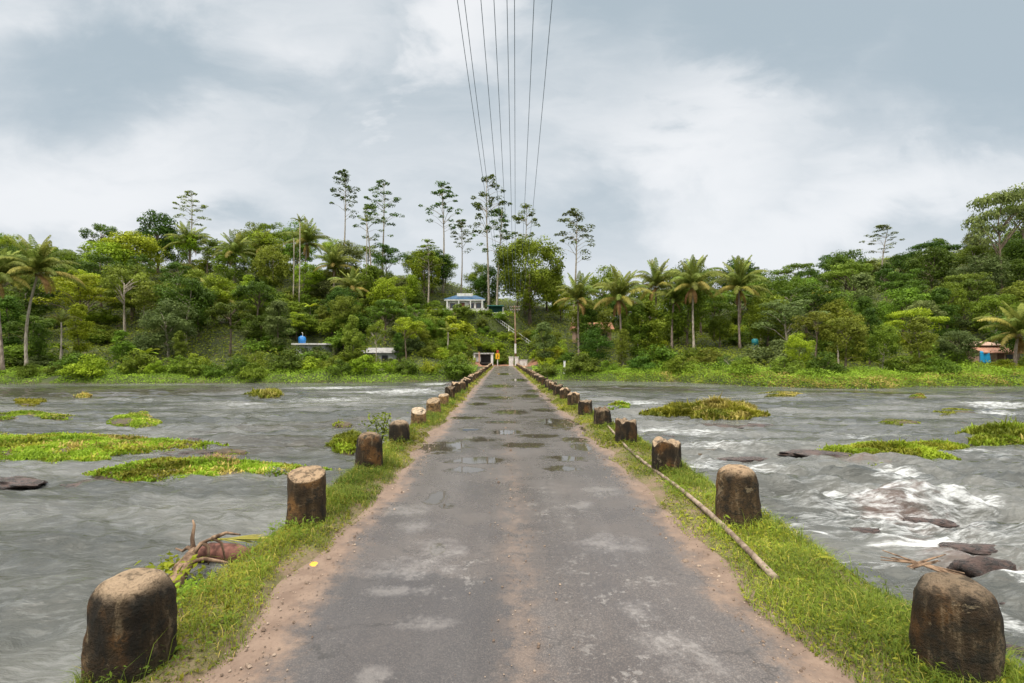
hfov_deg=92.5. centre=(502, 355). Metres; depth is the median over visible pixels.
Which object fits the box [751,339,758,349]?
water tank
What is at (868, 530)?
river rock
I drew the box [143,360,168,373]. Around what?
shrub
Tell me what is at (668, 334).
shrub
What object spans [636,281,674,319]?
spreading tree
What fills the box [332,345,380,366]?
shrub
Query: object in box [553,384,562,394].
bollard
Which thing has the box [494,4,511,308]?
power line
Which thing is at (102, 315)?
shrub
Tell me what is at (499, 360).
shrub
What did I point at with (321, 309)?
broadleaf tree
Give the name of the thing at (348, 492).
verge grass
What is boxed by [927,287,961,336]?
narrow tree
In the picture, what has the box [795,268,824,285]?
open crowned tree
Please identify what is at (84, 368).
shrub
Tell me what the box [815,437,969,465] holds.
grass islet
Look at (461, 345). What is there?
shrub
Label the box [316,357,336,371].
shrub
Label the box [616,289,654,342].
broadleaf tree
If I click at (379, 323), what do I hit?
open crowned tree
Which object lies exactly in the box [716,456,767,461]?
river rock
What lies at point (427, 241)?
slender tree
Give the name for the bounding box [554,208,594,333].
slender tree
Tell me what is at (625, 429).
bollard
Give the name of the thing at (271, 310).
shrub
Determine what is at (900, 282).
spreading tree
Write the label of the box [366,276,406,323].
broadleaf tree
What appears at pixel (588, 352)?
spreading tree
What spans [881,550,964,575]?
stick pile
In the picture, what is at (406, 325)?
open crowned tree
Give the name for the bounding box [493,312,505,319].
shrub
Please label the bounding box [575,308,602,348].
narrow tree
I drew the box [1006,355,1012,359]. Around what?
window
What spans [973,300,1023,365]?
coconut palm
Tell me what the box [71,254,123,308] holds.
spreading tree
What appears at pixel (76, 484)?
river rock
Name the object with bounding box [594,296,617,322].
broadleaf tree
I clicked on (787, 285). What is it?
broadleaf tree
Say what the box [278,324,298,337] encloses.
shrub
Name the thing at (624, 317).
broadleaf tree
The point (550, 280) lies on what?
broadleaf tree
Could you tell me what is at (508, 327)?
stair railing
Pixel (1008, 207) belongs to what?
spreading tree
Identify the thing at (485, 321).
shrub
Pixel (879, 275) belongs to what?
open crowned tree
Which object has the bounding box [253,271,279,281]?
shrub
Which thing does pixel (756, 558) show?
fallen pole
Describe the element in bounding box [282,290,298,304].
shrub
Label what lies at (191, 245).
open crowned tree
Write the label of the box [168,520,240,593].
driftwood stump
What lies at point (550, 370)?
shrub
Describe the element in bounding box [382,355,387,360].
window
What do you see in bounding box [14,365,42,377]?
shrub
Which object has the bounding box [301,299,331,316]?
shrub
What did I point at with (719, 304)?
spreading tree
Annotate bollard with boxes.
[81,567,177,682]
[285,465,325,526]
[355,431,382,467]
[389,420,409,442]
[410,407,425,425]
[426,397,440,413]
[438,393,448,404]
[445,386,454,397]
[451,382,460,392]
[458,381,465,389]
[541,377,547,385]
[545,379,551,387]
[548,382,556,391]
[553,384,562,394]
[560,387,569,398]
[567,392,579,405]
[578,400,592,414]
[593,406,611,425]
[615,418,636,443]
[651,436,681,471]
[715,464,761,531]
[909,572,1006,682]
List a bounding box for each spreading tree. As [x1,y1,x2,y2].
[0,287,33,311]
[24,274,130,321]
[59,269,107,314]
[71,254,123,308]
[75,246,101,257]
[122,284,179,313]
[128,280,194,335]
[171,262,202,280]
[229,284,276,314]
[245,222,290,248]
[280,312,314,339]
[352,245,381,263]
[363,299,418,345]
[371,242,408,272]
[580,348,601,360]
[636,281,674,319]
[683,289,729,335]
[699,294,741,341]
[723,283,757,325]
[743,280,802,304]
[751,299,829,341]
[773,263,821,280]
[773,282,856,339]
[818,262,874,305]
[865,259,883,272]
[874,268,930,320]
[882,307,950,353]
[898,238,965,275]
[943,272,999,319]
[960,182,1023,293]
[987,188,1023,238]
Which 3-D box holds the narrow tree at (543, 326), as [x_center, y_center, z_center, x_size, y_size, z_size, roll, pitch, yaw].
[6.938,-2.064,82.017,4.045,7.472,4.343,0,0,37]
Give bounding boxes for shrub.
[3,344,23,368]
[4,340,59,363]
[6,287,18,294]
[11,363,42,371]
[14,355,55,366]
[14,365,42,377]
[42,364,63,374]
[46,319,68,326]
[48,352,111,373]
[55,353,108,379]
[56,350,99,363]
[76,325,117,341]
[77,305,121,324]
[78,324,112,338]
[84,329,112,341]
[94,332,118,343]
[103,300,122,306]
[113,357,141,371]
[115,349,158,374]
[117,330,161,354]
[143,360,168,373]
[149,325,188,334]
[161,355,197,373]
[176,257,200,269]
[177,357,210,375]
[180,353,212,365]
[194,256,228,270]
[201,362,227,377]
[223,306,252,319]
[224,354,252,375]
[231,350,270,367]
[232,299,256,312]
[236,307,266,322]
[236,362,268,379]
[239,315,259,332]
[240,321,255,337]
[241,335,289,352]
[244,328,264,338]
[249,305,286,320]
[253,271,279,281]
[253,292,305,311]
[262,349,304,372]
[266,298,296,315]
[277,346,329,366]
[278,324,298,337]
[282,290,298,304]
[286,356,322,371]
[292,294,319,304]
[293,321,323,332]
[298,291,315,298]
[299,351,331,364]
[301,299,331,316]
[302,346,333,357]
[306,280,336,296]
[308,271,329,279]
[315,313,331,324]
[315,317,340,334]
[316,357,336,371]
[323,328,368,351]
[327,359,353,375]
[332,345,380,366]
[338,266,364,276]
[348,354,383,374]
[355,286,368,297]
[356,315,376,330]
[357,298,369,309]
[381,359,397,371]
[387,322,423,336]
[391,310,413,322]
[392,278,408,292]
[393,358,421,375]
[399,336,424,352]
[416,313,439,333]
[417,346,436,356]
[418,300,445,309]
[418,361,444,374]
[424,340,442,351]
[429,307,440,315]
[431,347,450,357]
[433,339,443,347]
[435,348,453,358]
[435,354,474,378]
[439,308,453,315]
[440,315,461,326]
[441,336,459,346]
[444,316,476,336]
[444,332,458,339]
[444,343,460,352]
[444,349,460,360]
[452,303,469,311]
[456,341,467,350]
[460,306,475,315]
[469,338,482,347]
[475,317,488,327]
[477,325,489,330]
[481,341,498,352]
[488,330,497,335]
[490,341,507,351]
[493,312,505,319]
[493,356,504,363]
[494,352,506,360]
[496,332,508,337]
[512,329,531,338]
[526,330,539,338]
[528,339,544,348]
[528,350,538,360]
[534,363,558,374]
[538,358,555,366]
[539,351,560,360]
[546,332,561,339]
[547,345,565,354]
[553,358,567,365]
[555,353,582,362]
[561,352,600,373]
[600,360,619,372]
[609,317,626,332]
[626,356,655,371]
[634,344,684,369]
[649,337,669,348]
[649,355,672,368]
[652,326,679,342]
[662,354,699,372]
[678,346,707,358]
[686,348,723,367]
[690,318,716,331]
[702,313,712,323]
[711,354,744,368]
[716,320,745,337]
[722,332,751,345]
[727,356,759,375]
[728,310,747,322]
[733,325,765,337]
[737,339,800,363]
[738,353,755,363]
[740,318,776,331]
[760,329,815,348]
[767,356,805,374]
[781,345,818,359]
[804,351,849,374]
[807,336,835,347]
[813,338,862,358]
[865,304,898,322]
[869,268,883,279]
[882,332,914,344]
[882,355,927,374]
[904,346,926,363]
[911,339,976,368]
[915,332,951,345]
[919,356,962,375]
[935,310,993,328]
[987,359,1022,374]
[987,359,1023,370]
[1013,357,1023,371]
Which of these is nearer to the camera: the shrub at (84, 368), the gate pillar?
the shrub at (84, 368)
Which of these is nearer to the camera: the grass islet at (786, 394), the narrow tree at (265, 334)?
the grass islet at (786, 394)
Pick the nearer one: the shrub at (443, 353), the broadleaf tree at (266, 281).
the shrub at (443, 353)
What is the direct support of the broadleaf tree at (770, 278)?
on the ground at (497, 326)
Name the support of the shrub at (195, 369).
on the ground at (497, 326)
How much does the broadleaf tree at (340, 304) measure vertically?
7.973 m
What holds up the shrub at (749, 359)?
on the ground at (497, 326)
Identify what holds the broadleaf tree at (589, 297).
on the ground at (497, 326)
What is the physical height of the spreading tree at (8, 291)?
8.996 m
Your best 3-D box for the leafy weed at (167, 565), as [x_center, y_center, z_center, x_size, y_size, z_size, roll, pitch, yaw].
[-5.046,3.327,7.198,1.386,0.555,1.341,0,0,-34]
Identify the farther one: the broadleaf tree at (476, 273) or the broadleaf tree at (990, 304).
the broadleaf tree at (476, 273)
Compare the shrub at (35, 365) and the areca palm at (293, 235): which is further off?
the areca palm at (293, 235)
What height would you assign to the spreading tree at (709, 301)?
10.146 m
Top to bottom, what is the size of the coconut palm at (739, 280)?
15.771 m
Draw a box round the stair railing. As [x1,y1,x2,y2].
[485,309,528,343]
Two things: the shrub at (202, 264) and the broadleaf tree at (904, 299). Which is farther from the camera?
the shrub at (202, 264)
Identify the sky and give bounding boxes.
[0,0,1023,317]
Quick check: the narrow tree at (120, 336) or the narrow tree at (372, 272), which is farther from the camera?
the narrow tree at (372, 272)
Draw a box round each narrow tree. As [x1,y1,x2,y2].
[0,295,26,346]
[7,277,54,340]
[28,322,53,360]
[63,302,96,352]
[108,330,135,363]
[122,263,140,313]
[172,330,187,360]
[239,274,254,307]
[260,327,273,341]
[261,300,294,354]
[340,314,363,361]
[343,321,362,349]
[360,265,381,317]
[391,332,404,363]
[403,274,421,306]
[434,320,447,340]
[532,321,557,360]
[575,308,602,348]
[613,329,630,366]
[624,303,649,359]
[627,300,667,355]
[667,301,689,342]
[747,284,771,340]
[848,272,878,313]
[853,295,879,330]
[858,307,883,364]
[902,316,939,363]
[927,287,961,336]
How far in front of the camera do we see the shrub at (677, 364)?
67.95 m
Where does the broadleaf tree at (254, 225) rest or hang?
on the ground at (497, 326)
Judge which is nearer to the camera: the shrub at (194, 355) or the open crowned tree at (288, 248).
the shrub at (194, 355)
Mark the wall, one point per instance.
(522, 362)
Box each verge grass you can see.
[61,367,492,682]
[515,366,1023,682]
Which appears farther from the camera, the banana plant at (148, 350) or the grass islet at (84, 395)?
the banana plant at (148, 350)
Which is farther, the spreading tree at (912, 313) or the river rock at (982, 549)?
the spreading tree at (912, 313)
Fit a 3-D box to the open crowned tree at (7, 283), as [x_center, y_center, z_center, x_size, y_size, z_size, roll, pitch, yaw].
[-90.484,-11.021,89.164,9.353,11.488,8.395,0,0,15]
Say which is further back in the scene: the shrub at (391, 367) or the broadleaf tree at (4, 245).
the broadleaf tree at (4, 245)
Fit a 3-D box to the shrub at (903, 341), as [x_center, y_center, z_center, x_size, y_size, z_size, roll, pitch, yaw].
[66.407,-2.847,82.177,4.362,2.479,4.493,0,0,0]
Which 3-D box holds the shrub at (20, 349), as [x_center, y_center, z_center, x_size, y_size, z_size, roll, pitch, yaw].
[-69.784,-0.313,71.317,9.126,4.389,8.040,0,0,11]
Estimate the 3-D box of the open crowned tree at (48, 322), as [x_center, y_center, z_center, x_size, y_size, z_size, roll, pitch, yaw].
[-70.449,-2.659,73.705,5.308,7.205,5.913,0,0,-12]
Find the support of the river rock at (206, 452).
in the river water
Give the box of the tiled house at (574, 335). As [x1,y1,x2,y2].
[569,323,613,342]
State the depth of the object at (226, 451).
17.63 m
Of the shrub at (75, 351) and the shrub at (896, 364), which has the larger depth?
the shrub at (75, 351)
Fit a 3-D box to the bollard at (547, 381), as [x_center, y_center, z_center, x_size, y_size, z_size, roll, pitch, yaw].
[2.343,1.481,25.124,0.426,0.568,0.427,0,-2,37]
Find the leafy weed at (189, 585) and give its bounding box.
[175,571,208,607]
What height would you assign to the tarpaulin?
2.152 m
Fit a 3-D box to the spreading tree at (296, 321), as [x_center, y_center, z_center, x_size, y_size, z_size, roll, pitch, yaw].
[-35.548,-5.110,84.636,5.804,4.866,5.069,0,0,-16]
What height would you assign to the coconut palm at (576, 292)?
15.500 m
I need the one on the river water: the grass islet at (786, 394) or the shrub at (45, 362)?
the grass islet at (786, 394)
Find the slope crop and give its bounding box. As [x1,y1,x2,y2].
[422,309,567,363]
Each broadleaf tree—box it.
[0,234,30,250]
[0,242,12,251]
[0,245,63,295]
[21,256,71,309]
[46,246,82,296]
[76,240,138,274]
[102,263,159,320]
[104,230,170,274]
[135,209,178,273]
[137,297,199,359]
[149,276,217,345]
[159,233,193,270]
[199,272,238,326]
[210,248,254,284]
[232,221,266,271]
[243,230,286,273]
[247,315,273,342]
[251,243,295,287]
[251,307,267,319]
[257,311,279,327]
[258,276,275,287]
[275,220,318,268]
[282,289,297,300]
[290,262,325,298]
[290,313,319,338]
[314,305,329,319]
[318,237,341,262]
[326,239,364,275]
[326,286,358,317]
[328,294,361,329]
[335,312,359,332]
[344,311,367,328]
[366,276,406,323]
[368,263,393,286]
[377,305,397,324]
[400,251,417,272]
[403,249,442,298]
[405,291,427,311]
[405,321,429,343]
[413,249,455,293]
[414,318,434,337]
[444,257,458,285]
[462,262,489,294]
[466,350,473,358]
[468,264,503,305]
[492,235,566,325]
[517,270,542,302]
[533,269,565,311]
[547,286,572,320]
[565,289,592,307]
[565,298,616,342]
[577,327,614,363]
[585,265,623,312]
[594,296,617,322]
[604,292,634,324]
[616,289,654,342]
[639,293,666,322]
[660,282,712,346]
[662,258,717,320]
[707,315,733,346]
[714,257,756,309]
[743,295,797,349]
[749,268,790,317]
[764,274,811,336]
[783,332,815,367]
[789,276,821,318]
[813,297,866,342]
[818,249,868,293]
[819,289,865,323]
[819,316,871,367]
[861,323,903,368]
[875,287,936,331]
[879,252,913,289]
[901,246,962,293]
[923,281,968,330]
[929,238,950,252]
[934,330,981,364]
[945,252,1015,302]
[956,232,994,270]
[964,293,1023,343]
[984,310,1023,360]
[995,232,1022,258]
[997,238,1023,285]
[998,280,1023,312]
[1000,228,1020,242]
[1002,258,1023,301]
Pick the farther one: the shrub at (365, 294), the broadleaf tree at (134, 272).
the shrub at (365, 294)
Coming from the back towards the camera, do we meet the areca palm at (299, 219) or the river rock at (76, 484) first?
the areca palm at (299, 219)
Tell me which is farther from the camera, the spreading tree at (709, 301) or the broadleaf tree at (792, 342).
the spreading tree at (709, 301)
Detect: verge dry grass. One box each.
[78,370,487,680]
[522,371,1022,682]
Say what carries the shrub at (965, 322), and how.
on the ground at (497, 326)
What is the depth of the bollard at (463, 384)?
23.16 m
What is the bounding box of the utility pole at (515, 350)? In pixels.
[510,306,516,356]
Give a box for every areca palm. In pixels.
[46,310,78,359]
[287,230,302,303]
[290,214,307,306]
[358,214,373,283]
[438,322,457,347]
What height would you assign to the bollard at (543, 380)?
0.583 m
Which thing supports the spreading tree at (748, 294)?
on the ground at (497, 326)
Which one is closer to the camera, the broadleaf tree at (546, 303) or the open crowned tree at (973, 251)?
the open crowned tree at (973, 251)
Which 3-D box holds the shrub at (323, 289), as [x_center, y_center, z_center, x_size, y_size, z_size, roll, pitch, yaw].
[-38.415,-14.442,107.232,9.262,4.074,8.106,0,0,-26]
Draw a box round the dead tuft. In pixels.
[196,452,246,462]
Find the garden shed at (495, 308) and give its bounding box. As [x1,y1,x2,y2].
[487,305,503,313]
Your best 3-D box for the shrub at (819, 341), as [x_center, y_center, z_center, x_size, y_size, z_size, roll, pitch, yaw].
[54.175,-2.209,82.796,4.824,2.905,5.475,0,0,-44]
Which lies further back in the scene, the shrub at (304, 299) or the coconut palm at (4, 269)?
the shrub at (304, 299)
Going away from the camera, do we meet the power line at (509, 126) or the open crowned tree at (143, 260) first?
the power line at (509, 126)
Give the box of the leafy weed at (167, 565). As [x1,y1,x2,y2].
[125,551,211,595]
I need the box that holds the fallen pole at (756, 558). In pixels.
[607,425,779,580]
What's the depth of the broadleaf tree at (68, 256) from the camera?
103.78 m
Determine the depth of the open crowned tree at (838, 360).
67.82 m
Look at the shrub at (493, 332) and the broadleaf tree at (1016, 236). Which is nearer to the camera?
the shrub at (493, 332)
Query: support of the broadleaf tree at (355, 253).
on the ground at (497, 326)
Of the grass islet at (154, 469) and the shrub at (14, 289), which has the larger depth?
the shrub at (14, 289)
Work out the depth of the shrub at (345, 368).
66.21 m
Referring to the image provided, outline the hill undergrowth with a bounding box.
[2,246,1023,372]
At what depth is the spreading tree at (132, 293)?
86.50 m
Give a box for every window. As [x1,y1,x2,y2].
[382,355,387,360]
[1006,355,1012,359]
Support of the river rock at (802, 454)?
on the river water
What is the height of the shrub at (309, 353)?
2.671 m
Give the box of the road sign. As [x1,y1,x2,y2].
[496,350,499,365]
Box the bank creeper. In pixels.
[0,361,1023,388]
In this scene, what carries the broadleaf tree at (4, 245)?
on the ground at (497, 326)
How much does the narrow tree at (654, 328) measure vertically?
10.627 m
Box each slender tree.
[172,190,210,263]
[329,169,360,278]
[353,204,393,265]
[364,179,404,278]
[409,239,446,302]
[418,181,465,296]
[450,219,473,292]
[468,174,511,309]
[472,208,516,304]
[501,203,540,315]
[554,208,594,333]
[856,224,904,292]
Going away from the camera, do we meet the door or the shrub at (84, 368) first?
the shrub at (84, 368)
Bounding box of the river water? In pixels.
[0,380,1023,682]
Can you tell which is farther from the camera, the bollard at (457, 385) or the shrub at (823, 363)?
the shrub at (823, 363)
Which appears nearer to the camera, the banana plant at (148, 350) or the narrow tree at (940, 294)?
the banana plant at (148, 350)
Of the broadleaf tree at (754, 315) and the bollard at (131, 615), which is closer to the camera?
the bollard at (131, 615)
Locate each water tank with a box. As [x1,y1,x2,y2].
[298,333,305,342]
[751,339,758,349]
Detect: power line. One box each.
[457,0,507,309]
[464,0,509,312]
[481,3,510,309]
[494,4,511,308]
[507,8,514,312]
[514,0,515,306]
[518,4,533,309]
[519,3,551,309]
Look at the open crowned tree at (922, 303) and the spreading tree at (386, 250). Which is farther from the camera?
the spreading tree at (386, 250)
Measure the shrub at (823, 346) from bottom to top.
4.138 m
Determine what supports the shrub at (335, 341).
on the ground at (497, 326)
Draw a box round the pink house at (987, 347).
[957,341,1013,362]
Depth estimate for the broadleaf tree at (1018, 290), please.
83.06 m
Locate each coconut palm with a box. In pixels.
[0,234,86,365]
[0,248,38,372]
[163,221,213,264]
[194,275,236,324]
[209,229,258,284]
[244,229,283,266]
[280,216,332,290]
[312,243,359,286]
[327,266,371,299]
[553,271,600,357]
[593,264,652,364]
[629,257,678,337]
[653,280,691,348]
[659,254,729,351]
[707,255,772,348]
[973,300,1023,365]
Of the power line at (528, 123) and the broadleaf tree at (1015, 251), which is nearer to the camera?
the power line at (528, 123)
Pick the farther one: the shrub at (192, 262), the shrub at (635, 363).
the shrub at (192, 262)
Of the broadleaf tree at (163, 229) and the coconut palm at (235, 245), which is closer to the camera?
the coconut palm at (235, 245)
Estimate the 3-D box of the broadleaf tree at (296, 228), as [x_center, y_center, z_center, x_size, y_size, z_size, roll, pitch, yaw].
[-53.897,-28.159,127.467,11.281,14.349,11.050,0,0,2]
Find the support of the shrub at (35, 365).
on the ground at (497, 326)
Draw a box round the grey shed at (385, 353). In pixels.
[362,348,396,364]
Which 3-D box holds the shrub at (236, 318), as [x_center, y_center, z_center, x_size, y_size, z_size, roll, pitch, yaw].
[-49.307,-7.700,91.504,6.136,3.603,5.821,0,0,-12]
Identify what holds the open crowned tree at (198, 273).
on the ground at (497, 326)
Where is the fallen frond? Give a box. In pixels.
[209,534,266,543]
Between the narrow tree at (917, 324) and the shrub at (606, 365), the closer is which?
the narrow tree at (917, 324)
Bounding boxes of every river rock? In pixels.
[0,476,47,489]
[61,479,134,486]
[160,450,214,454]
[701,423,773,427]
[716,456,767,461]
[776,449,811,456]
[790,450,852,457]
[850,527,880,533]
[903,517,959,527]
[938,542,997,554]
[946,555,1017,577]
[1006,644,1023,656]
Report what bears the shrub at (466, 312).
on the ground at (497, 326)
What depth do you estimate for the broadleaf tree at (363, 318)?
86.43 m
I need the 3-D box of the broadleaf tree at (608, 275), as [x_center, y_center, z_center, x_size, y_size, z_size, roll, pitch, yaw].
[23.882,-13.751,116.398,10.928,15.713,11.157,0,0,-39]
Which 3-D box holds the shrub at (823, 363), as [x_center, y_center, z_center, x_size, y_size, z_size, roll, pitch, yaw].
[38.721,1.030,59.335,5.104,3.364,4.957,0,0,2]
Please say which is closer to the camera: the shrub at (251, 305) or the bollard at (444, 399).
the bollard at (444, 399)
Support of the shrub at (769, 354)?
on the ground at (497, 326)
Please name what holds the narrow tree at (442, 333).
on the ground at (497, 326)
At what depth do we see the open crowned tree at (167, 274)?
97.65 m
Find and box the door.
[997,353,1003,359]
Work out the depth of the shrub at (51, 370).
64.47 m
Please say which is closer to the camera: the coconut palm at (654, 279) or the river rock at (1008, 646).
the river rock at (1008, 646)
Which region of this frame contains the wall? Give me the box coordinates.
[518,360,526,365]
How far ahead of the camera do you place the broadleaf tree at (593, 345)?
74.20 m
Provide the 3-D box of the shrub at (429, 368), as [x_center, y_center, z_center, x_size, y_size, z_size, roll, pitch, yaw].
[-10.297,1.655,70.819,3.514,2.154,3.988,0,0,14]
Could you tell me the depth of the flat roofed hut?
78.80 m
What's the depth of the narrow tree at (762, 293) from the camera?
90.93 m
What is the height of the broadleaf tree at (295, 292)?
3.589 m
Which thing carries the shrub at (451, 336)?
on the ground at (497, 326)
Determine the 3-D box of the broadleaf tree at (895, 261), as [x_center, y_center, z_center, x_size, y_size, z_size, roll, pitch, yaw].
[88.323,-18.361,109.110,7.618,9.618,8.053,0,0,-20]
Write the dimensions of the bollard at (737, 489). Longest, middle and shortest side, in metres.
0.692 x 0.425 x 0.415 m
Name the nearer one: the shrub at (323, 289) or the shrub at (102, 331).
the shrub at (102, 331)
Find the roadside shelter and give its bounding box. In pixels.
[473,353,493,365]
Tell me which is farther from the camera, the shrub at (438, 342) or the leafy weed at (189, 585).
the shrub at (438, 342)
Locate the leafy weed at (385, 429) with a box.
[355,412,407,440]
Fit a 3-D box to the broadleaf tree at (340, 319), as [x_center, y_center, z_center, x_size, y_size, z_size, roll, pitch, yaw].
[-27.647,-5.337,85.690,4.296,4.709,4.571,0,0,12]
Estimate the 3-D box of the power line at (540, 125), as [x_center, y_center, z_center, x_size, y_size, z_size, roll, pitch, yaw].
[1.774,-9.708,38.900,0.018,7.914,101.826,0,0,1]
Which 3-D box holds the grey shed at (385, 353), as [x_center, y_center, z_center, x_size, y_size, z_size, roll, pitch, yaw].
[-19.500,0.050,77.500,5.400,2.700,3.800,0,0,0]
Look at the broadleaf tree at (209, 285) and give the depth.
89.39 m
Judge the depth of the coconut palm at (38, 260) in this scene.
66.83 m
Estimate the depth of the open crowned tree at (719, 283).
117.97 m
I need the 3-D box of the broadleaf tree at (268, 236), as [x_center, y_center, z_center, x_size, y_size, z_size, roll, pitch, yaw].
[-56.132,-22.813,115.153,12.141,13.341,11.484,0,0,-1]
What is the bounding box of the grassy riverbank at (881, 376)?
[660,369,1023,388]
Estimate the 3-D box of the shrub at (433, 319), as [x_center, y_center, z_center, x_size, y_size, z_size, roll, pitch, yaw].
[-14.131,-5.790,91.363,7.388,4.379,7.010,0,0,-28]
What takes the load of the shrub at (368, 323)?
on the ground at (497, 326)
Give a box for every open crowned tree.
[0,275,29,322]
[3,315,56,338]
[15,272,64,315]
[78,223,117,264]
[87,237,111,247]
[98,265,152,336]
[125,254,156,272]
[159,261,197,284]
[168,232,201,261]
[176,288,218,340]
[182,269,218,286]
[196,238,218,273]
[201,239,229,277]
[204,301,256,356]
[230,281,286,316]
[281,243,313,285]
[323,259,356,284]
[365,319,386,361]
[392,317,424,361]
[407,303,424,318]
[626,308,665,325]
[701,290,736,316]
[706,275,728,313]
[787,310,839,357]
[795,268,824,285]
[816,254,831,286]
[824,318,864,363]
[835,258,873,296]
[873,268,906,299]
[902,300,947,342]
[953,245,1005,280]
[953,277,996,329]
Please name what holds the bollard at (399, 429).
on the bridge
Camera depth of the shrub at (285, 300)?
94.93 m
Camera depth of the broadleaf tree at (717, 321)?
83.51 m
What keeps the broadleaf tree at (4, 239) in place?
on the ground at (497, 326)
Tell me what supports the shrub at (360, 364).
on the ground at (497, 326)
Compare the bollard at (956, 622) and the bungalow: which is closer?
the bollard at (956, 622)
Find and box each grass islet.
[0,409,78,420]
[0,431,228,462]
[13,397,46,406]
[73,390,92,397]
[82,454,340,481]
[106,410,162,428]
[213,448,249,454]
[241,387,285,398]
[324,429,361,455]
[332,419,350,427]
[607,400,630,409]
[639,391,770,420]
[756,391,804,396]
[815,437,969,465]
[878,419,920,425]
[909,393,926,398]
[932,408,974,415]
[952,415,1023,446]
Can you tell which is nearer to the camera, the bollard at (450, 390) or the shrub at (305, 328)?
the bollard at (450, 390)
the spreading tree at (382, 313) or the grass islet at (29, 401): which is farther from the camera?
the spreading tree at (382, 313)
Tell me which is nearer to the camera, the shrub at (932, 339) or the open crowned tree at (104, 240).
the shrub at (932, 339)
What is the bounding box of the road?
[196,366,871,682]
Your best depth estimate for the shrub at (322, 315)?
89.60 m
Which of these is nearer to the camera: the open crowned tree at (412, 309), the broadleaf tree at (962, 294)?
the broadleaf tree at (962, 294)
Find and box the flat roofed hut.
[291,343,331,356]
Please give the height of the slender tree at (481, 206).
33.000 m
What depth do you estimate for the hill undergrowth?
86.56 m
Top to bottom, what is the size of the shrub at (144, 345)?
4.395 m
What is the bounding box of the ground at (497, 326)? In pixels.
[0,253,1023,388]
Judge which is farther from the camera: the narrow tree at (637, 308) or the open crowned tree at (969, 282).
the open crowned tree at (969, 282)
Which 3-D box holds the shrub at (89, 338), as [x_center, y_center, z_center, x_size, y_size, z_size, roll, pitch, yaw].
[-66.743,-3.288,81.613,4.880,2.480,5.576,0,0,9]
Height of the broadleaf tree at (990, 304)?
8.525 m
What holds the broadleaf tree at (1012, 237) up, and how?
on the ground at (497, 326)
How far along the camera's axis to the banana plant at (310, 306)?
94.93 m
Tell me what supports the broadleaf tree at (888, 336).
on the ground at (497, 326)
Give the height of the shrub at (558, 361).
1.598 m
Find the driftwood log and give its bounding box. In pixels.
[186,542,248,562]
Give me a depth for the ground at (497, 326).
82.62 m
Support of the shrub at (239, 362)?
on the ground at (497, 326)
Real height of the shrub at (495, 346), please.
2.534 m
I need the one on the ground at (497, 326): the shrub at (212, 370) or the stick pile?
the shrub at (212, 370)
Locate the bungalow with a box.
[444,293,485,311]
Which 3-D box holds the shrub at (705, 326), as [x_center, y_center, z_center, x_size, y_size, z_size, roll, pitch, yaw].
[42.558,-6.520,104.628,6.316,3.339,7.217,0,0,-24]
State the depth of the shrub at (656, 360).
72.71 m
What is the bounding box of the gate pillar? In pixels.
[509,357,513,365]
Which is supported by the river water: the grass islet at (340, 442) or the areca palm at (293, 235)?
the grass islet at (340, 442)
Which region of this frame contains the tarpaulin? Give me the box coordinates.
[979,351,990,362]
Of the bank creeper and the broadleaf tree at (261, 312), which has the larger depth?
the broadleaf tree at (261, 312)
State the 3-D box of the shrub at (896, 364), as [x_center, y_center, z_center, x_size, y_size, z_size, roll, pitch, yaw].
[50.479,1.319,61.786,4.206,2.793,4.806,0,0,-32]
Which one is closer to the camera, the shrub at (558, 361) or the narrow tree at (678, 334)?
the shrub at (558, 361)
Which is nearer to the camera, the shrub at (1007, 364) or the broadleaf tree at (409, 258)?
the shrub at (1007, 364)
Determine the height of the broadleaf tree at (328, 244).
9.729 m
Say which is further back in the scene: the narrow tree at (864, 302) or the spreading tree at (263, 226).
the spreading tree at (263, 226)
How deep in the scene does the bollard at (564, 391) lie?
18.26 m
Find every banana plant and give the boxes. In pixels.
[53,343,72,354]
[134,348,157,353]
[301,303,319,314]
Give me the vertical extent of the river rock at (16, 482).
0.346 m

